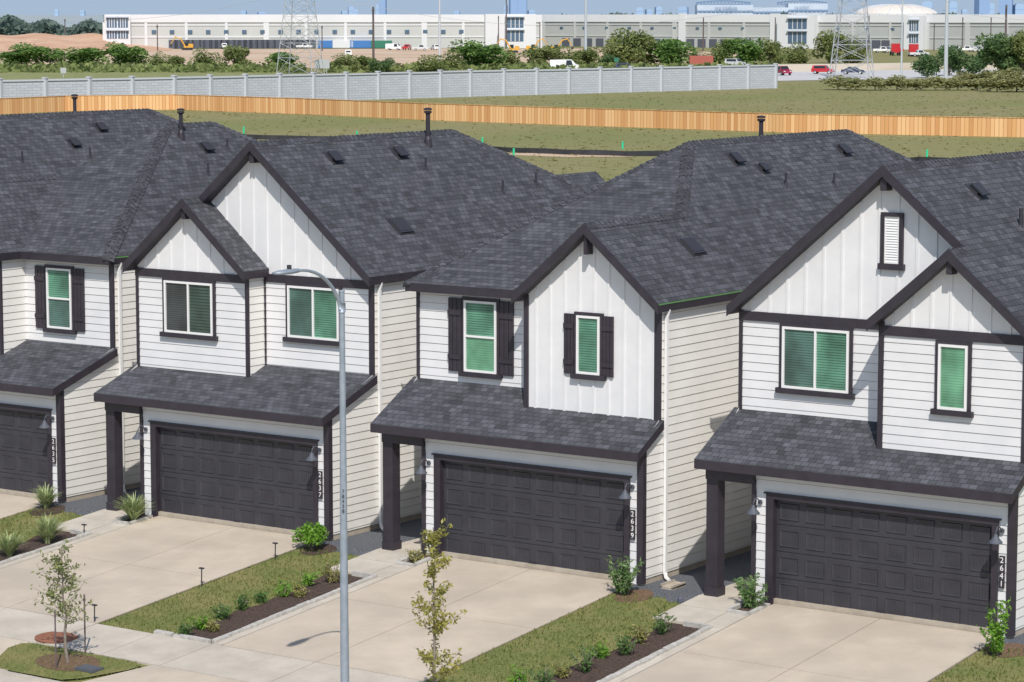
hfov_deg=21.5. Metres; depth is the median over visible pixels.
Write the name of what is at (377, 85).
block wall
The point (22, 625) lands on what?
sidewalk
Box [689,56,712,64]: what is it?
shipping container
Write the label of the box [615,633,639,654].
bed plant
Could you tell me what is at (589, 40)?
dock door
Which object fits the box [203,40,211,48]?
dock door
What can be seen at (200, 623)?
bed plant
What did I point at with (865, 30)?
pylon
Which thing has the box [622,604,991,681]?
driveway
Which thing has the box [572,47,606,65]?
tree
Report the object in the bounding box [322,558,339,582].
bed plant
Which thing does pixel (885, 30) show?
warehouse
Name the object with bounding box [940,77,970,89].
bush
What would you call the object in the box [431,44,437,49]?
parked car
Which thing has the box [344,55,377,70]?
tree
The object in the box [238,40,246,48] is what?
dock door
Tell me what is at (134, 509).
strappy plant
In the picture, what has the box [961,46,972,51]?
parked car
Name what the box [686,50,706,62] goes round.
tree
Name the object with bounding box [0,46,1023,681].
ground
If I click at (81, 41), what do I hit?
dirt hill
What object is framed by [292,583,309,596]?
bed plant
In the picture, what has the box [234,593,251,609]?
bed plant
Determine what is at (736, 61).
parked car
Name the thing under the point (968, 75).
bush
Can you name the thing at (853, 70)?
parked car
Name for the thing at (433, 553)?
young tree
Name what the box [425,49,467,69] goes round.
tree
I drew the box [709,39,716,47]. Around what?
dock door
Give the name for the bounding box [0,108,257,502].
house
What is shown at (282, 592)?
bed plant
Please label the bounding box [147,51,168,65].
tree
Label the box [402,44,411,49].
parked car
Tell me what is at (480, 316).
window
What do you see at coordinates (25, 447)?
garage door
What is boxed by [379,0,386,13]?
skyscraper
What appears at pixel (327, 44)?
shipping container
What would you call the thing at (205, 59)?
tree
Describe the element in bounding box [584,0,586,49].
utility pole
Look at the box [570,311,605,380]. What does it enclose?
window
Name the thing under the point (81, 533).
stone edging
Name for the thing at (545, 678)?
bed plant
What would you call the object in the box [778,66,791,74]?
parked car
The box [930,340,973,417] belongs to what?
window
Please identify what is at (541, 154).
dirt track
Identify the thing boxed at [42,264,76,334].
window
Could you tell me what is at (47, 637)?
manhole lid
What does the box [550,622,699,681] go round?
mulch bed
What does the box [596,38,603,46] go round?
dock door
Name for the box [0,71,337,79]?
grass strip
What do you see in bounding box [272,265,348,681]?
street lamp
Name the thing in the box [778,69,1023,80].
highway
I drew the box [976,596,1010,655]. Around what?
shrub
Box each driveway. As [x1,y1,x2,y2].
[0,493,54,518]
[0,516,311,623]
[222,556,632,680]
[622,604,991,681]
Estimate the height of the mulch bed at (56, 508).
0.085 m
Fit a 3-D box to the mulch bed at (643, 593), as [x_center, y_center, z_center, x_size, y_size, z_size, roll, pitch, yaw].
[2.468,5.183,54.963,0.839,0.083,0.889,0,7,0]
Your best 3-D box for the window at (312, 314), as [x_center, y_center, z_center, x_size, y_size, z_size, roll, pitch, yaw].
[-4.572,-0.621,62.111,1.769,1.381,0.110,5,8,35]
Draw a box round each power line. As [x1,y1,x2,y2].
[2,0,256,19]
[346,0,799,25]
[898,0,1019,19]
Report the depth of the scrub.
538.45 m
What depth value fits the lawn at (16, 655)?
52.09 m
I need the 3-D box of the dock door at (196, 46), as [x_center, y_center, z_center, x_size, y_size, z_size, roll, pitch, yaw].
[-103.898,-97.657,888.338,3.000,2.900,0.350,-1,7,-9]
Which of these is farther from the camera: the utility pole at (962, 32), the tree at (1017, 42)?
the utility pole at (962, 32)
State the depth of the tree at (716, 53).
609.71 m
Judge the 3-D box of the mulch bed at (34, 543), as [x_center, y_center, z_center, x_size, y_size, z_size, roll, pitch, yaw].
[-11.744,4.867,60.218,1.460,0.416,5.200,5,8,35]
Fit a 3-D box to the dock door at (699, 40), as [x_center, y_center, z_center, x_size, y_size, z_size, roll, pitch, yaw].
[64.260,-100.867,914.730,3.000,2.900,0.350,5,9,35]
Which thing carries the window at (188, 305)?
in the house at (226, 388)
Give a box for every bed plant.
[177,623,197,634]
[188,615,210,629]
[204,619,220,632]
[209,602,231,619]
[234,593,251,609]
[253,591,269,603]
[274,578,293,596]
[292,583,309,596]
[296,570,321,586]
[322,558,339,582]
[507,664,528,681]
[527,665,556,681]
[551,663,571,677]
[568,644,599,672]
[587,638,611,658]
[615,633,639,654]
[628,623,652,643]
[652,610,676,633]
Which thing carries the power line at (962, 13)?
attached to the pylon at (865, 30)
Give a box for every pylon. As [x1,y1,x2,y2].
[276,0,324,74]
[829,0,873,77]
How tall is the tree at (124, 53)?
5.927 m
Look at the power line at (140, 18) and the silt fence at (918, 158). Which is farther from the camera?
the power line at (140, 18)
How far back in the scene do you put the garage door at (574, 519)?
57.26 m
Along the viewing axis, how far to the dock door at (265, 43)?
891.52 m
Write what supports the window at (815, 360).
in the house at (866, 440)
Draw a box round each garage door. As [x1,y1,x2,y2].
[0,403,52,496]
[148,420,318,530]
[431,453,631,575]
[764,491,1001,627]
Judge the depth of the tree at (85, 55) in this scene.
594.56 m
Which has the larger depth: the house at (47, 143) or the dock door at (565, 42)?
the dock door at (565, 42)
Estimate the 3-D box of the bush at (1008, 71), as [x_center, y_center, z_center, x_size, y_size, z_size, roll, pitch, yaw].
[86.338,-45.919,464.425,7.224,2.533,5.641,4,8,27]
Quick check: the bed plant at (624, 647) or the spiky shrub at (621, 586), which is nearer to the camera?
the bed plant at (624, 647)
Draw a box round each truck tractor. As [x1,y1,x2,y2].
[890,43,900,55]
[908,44,919,55]
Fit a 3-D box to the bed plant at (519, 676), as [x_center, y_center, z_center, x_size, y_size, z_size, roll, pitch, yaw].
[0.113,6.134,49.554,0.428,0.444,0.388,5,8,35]
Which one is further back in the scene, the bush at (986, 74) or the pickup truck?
the pickup truck
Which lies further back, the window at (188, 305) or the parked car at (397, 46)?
the parked car at (397, 46)
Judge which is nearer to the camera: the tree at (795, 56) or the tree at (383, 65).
the tree at (383, 65)
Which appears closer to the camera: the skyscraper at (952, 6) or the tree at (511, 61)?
the tree at (511, 61)
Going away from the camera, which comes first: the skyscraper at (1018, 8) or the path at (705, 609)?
the path at (705, 609)
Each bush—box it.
[819,74,857,89]
[836,77,870,89]
[862,76,891,89]
[885,75,910,89]
[902,78,931,89]
[921,76,953,89]
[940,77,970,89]
[950,71,975,79]
[963,78,982,89]
[971,69,1003,78]
[977,74,1012,91]
[993,67,1023,80]
[993,72,1023,91]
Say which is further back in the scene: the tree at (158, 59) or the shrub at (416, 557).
the tree at (158, 59)
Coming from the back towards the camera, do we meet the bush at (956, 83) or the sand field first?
the sand field
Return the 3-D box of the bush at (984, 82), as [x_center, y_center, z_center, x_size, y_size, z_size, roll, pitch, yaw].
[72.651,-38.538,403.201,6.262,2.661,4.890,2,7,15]
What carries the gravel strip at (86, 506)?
on the ground at (278, 124)
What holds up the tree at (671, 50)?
on the ground at (278, 124)
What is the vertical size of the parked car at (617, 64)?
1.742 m
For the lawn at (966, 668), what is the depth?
49.17 m
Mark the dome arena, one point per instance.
(893, 9)
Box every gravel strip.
[35,487,140,514]
[302,518,421,554]
[616,551,750,601]
[989,633,1023,645]
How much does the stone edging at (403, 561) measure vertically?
0.196 m
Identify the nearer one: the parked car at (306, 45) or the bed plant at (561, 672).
the bed plant at (561, 672)
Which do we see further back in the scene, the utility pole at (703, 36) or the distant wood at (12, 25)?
the distant wood at (12, 25)
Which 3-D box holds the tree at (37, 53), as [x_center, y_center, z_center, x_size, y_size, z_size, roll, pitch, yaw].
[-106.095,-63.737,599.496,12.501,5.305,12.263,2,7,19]
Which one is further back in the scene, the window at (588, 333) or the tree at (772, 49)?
the tree at (772, 49)
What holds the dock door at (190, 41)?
in the warehouse at (249, 31)
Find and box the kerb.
[0,670,61,681]
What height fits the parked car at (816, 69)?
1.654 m
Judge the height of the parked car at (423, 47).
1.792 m
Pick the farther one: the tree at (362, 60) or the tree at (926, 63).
the tree at (362, 60)
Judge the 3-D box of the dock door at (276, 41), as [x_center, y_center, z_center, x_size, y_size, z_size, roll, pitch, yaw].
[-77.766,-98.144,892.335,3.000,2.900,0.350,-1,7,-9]
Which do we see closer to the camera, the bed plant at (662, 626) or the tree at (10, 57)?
the bed plant at (662, 626)
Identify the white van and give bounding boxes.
[550,59,578,68]
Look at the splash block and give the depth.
55.52 m
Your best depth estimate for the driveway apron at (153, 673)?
50.99 m
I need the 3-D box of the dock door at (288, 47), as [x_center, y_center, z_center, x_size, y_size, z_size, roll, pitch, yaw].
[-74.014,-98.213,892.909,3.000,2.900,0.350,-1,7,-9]
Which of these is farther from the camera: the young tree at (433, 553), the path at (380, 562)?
the path at (380, 562)
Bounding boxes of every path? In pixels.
[0,508,144,568]
[214,537,421,645]
[609,578,750,681]
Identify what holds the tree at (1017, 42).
on the ground at (278, 124)
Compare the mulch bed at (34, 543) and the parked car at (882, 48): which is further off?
the parked car at (882, 48)
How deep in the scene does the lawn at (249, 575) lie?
56.55 m
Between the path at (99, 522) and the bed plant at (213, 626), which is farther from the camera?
the path at (99, 522)
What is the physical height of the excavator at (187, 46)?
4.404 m
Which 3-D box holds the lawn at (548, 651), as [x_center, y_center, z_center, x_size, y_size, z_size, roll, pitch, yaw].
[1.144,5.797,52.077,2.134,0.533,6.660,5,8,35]
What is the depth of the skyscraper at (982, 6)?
9410.92 m
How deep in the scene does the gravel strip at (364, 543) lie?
60.76 m
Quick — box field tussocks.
[155,82,1023,179]
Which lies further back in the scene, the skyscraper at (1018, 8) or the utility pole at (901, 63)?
the skyscraper at (1018, 8)
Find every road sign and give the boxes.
[60,68,65,77]
[315,60,329,72]
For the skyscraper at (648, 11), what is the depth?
9420.55 m
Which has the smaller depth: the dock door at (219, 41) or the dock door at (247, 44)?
the dock door at (219, 41)
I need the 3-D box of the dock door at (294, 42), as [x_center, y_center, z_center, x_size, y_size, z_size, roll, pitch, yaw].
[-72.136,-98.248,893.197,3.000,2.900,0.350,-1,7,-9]
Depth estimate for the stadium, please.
5161.00 m
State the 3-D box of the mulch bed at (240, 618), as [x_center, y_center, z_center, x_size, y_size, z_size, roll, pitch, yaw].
[-4.969,5.439,55.510,1.460,0.416,5.200,5,8,35]
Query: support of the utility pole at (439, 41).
on the sand field
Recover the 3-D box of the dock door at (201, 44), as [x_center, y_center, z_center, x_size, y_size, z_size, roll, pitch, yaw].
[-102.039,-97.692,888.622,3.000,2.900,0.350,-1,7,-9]
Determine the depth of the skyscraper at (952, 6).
9413.53 m
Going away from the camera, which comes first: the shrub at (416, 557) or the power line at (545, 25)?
the shrub at (416, 557)
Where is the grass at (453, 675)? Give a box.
[0,507,1023,681]
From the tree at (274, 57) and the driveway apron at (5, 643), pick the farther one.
the tree at (274, 57)
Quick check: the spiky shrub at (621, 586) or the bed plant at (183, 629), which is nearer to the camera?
the bed plant at (183, 629)
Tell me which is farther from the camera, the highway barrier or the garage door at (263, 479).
the highway barrier
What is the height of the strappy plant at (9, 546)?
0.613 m
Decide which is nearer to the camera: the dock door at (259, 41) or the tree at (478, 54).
the tree at (478, 54)
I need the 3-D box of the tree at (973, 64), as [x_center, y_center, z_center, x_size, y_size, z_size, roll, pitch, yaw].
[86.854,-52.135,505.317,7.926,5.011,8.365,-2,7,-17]
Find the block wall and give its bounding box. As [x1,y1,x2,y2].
[0,63,777,99]
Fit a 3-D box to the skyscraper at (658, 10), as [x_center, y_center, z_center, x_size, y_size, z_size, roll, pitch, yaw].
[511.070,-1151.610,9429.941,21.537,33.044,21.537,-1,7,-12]
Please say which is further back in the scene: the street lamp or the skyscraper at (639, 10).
the skyscraper at (639, 10)
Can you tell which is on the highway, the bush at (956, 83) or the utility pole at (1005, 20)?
the utility pole at (1005, 20)
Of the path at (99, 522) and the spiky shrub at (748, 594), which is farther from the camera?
the path at (99, 522)
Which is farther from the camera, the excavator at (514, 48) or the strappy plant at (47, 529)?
the excavator at (514, 48)
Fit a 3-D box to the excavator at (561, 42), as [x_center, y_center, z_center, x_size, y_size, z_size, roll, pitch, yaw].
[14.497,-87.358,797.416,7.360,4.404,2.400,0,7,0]
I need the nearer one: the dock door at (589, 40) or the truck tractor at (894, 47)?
the truck tractor at (894, 47)
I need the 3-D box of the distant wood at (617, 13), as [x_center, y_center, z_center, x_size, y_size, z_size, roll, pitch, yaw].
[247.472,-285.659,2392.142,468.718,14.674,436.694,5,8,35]
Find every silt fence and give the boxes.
[243,133,666,155]
[910,155,947,160]
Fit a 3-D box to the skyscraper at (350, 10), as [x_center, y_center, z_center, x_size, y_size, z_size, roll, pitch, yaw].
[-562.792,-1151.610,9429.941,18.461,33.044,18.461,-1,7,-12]
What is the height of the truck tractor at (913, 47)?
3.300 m
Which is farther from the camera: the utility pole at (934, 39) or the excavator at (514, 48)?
the utility pole at (934, 39)
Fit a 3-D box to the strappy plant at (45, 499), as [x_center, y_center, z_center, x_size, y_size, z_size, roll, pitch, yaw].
[-11.148,3.695,64.627,0.938,0.620,0.933,5,8,35]
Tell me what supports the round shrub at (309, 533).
on the mulch bed at (328, 547)
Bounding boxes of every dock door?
[169,40,177,48]
[174,40,183,48]
[186,40,194,48]
[192,40,200,48]
[197,40,206,48]
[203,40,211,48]
[209,40,217,48]
[218,40,223,48]
[232,40,240,47]
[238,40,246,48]
[243,40,252,48]
[249,40,257,48]
[255,40,263,48]
[261,40,269,48]
[266,40,275,48]
[272,40,277,48]
[278,40,286,48]
[284,40,292,48]
[289,40,298,48]
[307,40,315,47]
[562,38,569,45]
[573,38,580,46]
[587,38,591,46]
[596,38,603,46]
[686,39,693,47]
[698,39,705,47]
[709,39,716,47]
[872,40,880,48]
[881,40,889,46]
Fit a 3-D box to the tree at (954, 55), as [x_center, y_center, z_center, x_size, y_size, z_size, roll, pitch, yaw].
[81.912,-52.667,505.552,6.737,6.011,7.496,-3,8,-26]
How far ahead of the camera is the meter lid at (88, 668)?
51.54 m
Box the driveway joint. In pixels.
[425,591,616,680]
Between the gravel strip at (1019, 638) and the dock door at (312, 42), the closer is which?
the gravel strip at (1019, 638)
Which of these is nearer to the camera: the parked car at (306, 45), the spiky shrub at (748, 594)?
the spiky shrub at (748, 594)
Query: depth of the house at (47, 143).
79.42 m
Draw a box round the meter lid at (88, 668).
[74,664,103,672]
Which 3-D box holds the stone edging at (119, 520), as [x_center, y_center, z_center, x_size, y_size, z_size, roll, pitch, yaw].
[-8.860,4.175,63.032,0.606,0.194,0.892,5,8,35]
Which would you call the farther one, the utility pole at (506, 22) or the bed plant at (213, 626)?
the utility pole at (506, 22)
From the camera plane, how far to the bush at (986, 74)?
457.15 m
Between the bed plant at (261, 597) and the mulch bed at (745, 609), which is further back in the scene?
the bed plant at (261, 597)
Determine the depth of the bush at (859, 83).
411.53 m
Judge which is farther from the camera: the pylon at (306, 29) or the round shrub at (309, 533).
the pylon at (306, 29)
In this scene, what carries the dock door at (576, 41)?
in the warehouse at (885, 30)
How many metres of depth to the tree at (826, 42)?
630.62 m
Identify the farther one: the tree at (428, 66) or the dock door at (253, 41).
the dock door at (253, 41)
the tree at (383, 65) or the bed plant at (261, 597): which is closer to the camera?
the bed plant at (261, 597)
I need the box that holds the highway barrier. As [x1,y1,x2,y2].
[778,63,996,71]
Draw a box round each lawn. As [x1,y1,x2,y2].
[0,509,83,548]
[0,643,140,679]
[102,548,359,632]
[427,593,679,681]
[931,647,1023,681]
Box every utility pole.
[372,7,374,69]
[438,0,440,58]
[506,0,506,46]
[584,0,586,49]
[702,17,703,50]
[900,1,902,74]
[933,23,934,50]
[944,0,948,78]
[962,17,962,47]
[1005,5,1006,35]
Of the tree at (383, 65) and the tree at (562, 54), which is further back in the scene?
the tree at (562, 54)
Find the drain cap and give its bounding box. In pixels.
[677,596,683,603]
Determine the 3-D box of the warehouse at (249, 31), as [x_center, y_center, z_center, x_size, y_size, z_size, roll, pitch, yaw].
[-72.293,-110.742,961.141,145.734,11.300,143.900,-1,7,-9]
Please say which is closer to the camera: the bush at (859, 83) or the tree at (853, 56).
the bush at (859, 83)
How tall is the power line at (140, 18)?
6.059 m
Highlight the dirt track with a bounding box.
[509,153,631,156]
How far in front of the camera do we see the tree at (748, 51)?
608.71 m
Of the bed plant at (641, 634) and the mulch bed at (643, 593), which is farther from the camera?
the mulch bed at (643, 593)
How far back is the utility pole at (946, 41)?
481.73 m
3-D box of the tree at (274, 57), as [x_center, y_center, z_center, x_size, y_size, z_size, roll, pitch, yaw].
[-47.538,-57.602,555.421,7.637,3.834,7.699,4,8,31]
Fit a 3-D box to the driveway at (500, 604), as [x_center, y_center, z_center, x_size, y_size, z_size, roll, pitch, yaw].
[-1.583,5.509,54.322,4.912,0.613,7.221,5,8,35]
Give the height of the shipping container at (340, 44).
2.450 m
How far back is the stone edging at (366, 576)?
54.41 m
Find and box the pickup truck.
[908,50,928,56]
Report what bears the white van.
on the ground at (278, 124)
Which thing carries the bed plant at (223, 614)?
on the mulch bed at (240, 618)
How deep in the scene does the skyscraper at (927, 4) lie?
9408.94 m
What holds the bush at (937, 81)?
on the ground at (278, 124)
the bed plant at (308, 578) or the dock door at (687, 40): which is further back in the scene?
the dock door at (687, 40)
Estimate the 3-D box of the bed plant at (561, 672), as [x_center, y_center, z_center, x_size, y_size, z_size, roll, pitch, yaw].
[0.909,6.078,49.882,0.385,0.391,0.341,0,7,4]
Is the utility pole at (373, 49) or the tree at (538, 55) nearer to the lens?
the utility pole at (373, 49)
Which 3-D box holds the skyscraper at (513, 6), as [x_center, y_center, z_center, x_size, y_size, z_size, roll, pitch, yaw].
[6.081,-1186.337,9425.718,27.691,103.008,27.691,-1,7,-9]
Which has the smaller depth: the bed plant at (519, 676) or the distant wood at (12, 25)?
the bed plant at (519, 676)
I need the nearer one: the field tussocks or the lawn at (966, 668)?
the lawn at (966, 668)
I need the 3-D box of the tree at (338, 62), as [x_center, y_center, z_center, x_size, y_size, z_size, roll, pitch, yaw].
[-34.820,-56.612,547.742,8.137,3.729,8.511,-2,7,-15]
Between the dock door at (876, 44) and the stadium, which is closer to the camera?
the dock door at (876, 44)
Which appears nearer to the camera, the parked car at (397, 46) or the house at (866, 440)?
the house at (866, 440)
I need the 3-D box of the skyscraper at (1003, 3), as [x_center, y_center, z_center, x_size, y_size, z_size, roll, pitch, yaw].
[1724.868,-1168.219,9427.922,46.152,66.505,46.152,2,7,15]
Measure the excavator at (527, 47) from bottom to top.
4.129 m
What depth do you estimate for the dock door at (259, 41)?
891.30 m
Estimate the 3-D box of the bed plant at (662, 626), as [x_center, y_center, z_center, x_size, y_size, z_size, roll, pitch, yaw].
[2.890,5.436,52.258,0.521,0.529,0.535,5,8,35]
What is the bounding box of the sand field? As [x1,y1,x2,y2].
[0,48,737,71]
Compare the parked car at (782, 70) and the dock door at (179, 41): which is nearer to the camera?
the parked car at (782, 70)
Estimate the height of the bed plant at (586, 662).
0.554 m
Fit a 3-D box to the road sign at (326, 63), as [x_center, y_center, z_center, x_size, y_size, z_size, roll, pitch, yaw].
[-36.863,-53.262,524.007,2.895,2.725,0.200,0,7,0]
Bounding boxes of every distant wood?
[0,14,102,34]
[561,10,999,14]
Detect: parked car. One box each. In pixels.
[296,43,312,48]
[385,43,401,49]
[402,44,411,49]
[411,45,428,49]
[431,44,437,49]
[615,63,629,67]
[724,58,745,64]
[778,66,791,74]
[811,65,834,73]
[841,67,865,73]
[872,46,887,52]
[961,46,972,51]
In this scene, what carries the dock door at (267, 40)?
in the warehouse at (249, 31)
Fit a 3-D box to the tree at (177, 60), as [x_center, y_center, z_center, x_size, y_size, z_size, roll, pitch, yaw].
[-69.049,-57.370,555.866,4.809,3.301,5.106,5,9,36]
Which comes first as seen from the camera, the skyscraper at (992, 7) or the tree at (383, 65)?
the tree at (383, 65)
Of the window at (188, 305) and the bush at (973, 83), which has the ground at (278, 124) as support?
the bush at (973, 83)
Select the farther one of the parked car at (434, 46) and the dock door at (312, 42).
the dock door at (312, 42)
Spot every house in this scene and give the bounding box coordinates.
[0,94,183,177]
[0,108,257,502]
[94,108,604,540]
[370,115,914,585]
[694,151,1023,637]
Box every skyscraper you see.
[54,9,58,15]
[348,7,353,13]
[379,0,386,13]
[509,0,517,13]
[518,0,526,13]
[636,7,643,13]
[645,9,652,13]
[655,7,661,13]
[678,7,688,13]
[922,1,932,8]
[949,1,956,13]
[974,0,989,13]
[990,3,994,13]
[999,0,1012,13]
[1013,4,1023,13]
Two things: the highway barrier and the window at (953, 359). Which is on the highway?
the highway barrier
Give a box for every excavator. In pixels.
[170,36,193,49]
[496,38,518,52]
[526,38,548,48]
[552,38,573,51]
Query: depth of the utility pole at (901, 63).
481.88 m
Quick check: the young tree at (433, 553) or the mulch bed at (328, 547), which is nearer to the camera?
the young tree at (433, 553)
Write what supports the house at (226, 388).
on the ground at (278, 124)
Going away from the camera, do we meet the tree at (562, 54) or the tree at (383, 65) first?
the tree at (383, 65)
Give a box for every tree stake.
[54,610,56,668]
[83,594,85,652]
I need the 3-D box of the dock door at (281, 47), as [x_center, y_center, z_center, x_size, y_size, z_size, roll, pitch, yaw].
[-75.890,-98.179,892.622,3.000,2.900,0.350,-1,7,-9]
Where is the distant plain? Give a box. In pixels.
[0,15,103,27]
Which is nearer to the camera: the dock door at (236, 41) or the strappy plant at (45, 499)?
the strappy plant at (45, 499)
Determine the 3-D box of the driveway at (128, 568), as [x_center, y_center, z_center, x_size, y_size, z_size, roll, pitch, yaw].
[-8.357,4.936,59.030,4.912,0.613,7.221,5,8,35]
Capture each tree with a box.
[0,51,30,64]
[8,42,63,64]
[30,538,93,662]
[52,47,109,65]
[102,41,149,64]
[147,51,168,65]
[163,55,186,66]
[189,47,221,64]
[215,45,251,66]
[265,52,298,67]
[330,53,355,70]
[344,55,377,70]
[367,57,395,71]
[411,517,466,681]
[413,55,448,71]
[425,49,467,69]
[447,38,508,66]
[494,46,520,65]
[519,44,559,64]
[555,45,580,62]
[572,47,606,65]
[597,54,622,63]
[603,28,639,62]
[618,28,656,64]
[646,38,697,64]
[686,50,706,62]
[705,38,733,63]
[718,38,768,63]
[757,38,785,63]
[779,41,812,62]
[811,29,847,62]
[839,34,869,62]
[910,52,943,77]
[932,44,963,75]
[953,52,993,73]
[973,31,1023,78]
[994,29,1023,70]
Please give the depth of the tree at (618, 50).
599.51 m
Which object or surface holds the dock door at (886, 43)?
in the warehouse at (885, 30)
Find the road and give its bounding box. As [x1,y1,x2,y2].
[0,674,35,681]
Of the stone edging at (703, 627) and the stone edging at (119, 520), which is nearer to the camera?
the stone edging at (703, 627)
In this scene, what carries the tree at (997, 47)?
on the ground at (278, 124)
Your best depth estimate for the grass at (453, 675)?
53.47 m
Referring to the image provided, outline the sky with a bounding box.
[0,0,1023,14]
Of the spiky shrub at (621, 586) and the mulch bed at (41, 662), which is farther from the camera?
the spiky shrub at (621, 586)
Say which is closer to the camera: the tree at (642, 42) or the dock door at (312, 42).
the tree at (642, 42)
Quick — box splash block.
[661,579,685,589]
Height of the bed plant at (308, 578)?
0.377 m
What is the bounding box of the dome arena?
[854,4,937,13]
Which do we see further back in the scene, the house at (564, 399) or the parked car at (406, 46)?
the parked car at (406, 46)
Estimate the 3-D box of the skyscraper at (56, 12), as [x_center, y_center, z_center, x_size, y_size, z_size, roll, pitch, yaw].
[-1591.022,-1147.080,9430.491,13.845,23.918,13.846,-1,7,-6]
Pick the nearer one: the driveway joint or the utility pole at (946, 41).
the driveway joint
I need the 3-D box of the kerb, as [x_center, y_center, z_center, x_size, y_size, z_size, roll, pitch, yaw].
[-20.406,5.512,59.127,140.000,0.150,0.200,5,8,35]
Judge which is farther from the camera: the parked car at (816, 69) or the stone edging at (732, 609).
the parked car at (816, 69)
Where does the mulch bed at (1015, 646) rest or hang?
on the lawn at (966, 668)
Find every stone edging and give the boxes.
[0,529,91,564]
[112,514,152,524]
[154,571,377,643]
[395,555,436,566]
[596,621,712,681]
[727,600,769,615]
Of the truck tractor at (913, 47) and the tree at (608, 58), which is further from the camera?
the truck tractor at (913, 47)
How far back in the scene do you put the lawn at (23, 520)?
63.35 m
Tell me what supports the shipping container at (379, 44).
on the ground at (278, 124)
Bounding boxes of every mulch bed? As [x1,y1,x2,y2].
[0,530,78,560]
[29,505,65,515]
[34,654,99,670]
[189,573,362,643]
[300,544,336,554]
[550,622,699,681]
[614,589,653,601]
[737,603,763,611]
[985,643,1023,657]
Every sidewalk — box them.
[0,607,95,643]
[44,624,421,681]
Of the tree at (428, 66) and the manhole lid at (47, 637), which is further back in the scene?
the tree at (428, 66)
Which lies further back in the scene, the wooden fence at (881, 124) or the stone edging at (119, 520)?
the wooden fence at (881, 124)
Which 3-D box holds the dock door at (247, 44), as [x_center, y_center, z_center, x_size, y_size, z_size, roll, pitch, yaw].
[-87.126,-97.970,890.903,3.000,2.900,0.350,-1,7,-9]
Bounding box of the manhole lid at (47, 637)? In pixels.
[35,631,78,642]
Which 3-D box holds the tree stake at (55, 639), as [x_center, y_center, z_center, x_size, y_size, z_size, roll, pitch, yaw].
[-8.743,5.760,51.705,0.043,1.230,0.050,5,8,35]
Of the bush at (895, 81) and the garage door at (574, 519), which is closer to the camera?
the garage door at (574, 519)
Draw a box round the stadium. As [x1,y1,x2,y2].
[695,0,827,13]
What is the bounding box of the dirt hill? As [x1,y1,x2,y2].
[0,33,172,50]
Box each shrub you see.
[291,521,328,549]
[405,548,423,561]
[604,555,645,594]
[732,572,768,608]
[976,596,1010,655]
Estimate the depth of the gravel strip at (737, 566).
56.36 m
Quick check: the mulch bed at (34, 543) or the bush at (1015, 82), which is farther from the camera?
the bush at (1015, 82)
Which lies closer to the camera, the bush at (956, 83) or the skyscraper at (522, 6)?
the bush at (956, 83)
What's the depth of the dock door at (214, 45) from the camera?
889.13 m
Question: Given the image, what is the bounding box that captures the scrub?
[0,59,774,72]
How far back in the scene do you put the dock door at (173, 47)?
887.18 m
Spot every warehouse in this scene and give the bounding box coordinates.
[103,14,541,48]
[542,13,1023,49]
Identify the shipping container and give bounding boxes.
[318,41,332,47]
[332,41,352,47]
[350,41,370,47]
[371,41,391,47]
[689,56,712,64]
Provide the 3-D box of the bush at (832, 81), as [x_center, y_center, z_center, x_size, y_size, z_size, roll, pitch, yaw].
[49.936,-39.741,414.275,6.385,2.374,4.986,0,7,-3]
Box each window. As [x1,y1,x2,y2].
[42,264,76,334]
[159,277,218,340]
[282,282,341,345]
[458,296,502,379]
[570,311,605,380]
[775,322,854,399]
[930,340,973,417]
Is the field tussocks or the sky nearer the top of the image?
the sky
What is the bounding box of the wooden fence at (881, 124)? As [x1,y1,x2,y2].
[0,94,1023,136]
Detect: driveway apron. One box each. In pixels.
[0,636,43,670]
[83,665,243,681]
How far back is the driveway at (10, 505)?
65.00 m
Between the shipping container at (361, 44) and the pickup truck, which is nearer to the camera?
the pickup truck
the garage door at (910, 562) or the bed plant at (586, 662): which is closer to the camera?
the bed plant at (586, 662)
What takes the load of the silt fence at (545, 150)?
on the ground at (278, 124)
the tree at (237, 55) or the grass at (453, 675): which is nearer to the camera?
the grass at (453, 675)
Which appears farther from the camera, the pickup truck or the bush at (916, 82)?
the pickup truck
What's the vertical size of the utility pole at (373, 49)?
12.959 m
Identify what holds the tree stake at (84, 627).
on the ground at (278, 124)
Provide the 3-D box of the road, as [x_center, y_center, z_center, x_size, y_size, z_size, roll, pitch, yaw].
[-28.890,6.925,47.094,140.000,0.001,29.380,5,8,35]
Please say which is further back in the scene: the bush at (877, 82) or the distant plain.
the distant plain
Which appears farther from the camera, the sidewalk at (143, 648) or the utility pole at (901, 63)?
the utility pole at (901, 63)
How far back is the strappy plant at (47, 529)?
61.27 m
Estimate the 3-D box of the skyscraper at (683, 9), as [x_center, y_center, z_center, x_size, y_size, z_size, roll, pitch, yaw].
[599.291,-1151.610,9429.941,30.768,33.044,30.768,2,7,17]
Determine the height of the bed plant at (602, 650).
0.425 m
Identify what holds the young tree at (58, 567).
on the mulch bed at (41, 662)
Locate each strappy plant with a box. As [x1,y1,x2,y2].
[0,530,29,556]
[25,512,66,543]
[28,483,61,507]
[110,492,153,520]
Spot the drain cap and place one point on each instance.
(680, 599)
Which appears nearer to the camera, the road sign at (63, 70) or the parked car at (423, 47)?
the road sign at (63, 70)

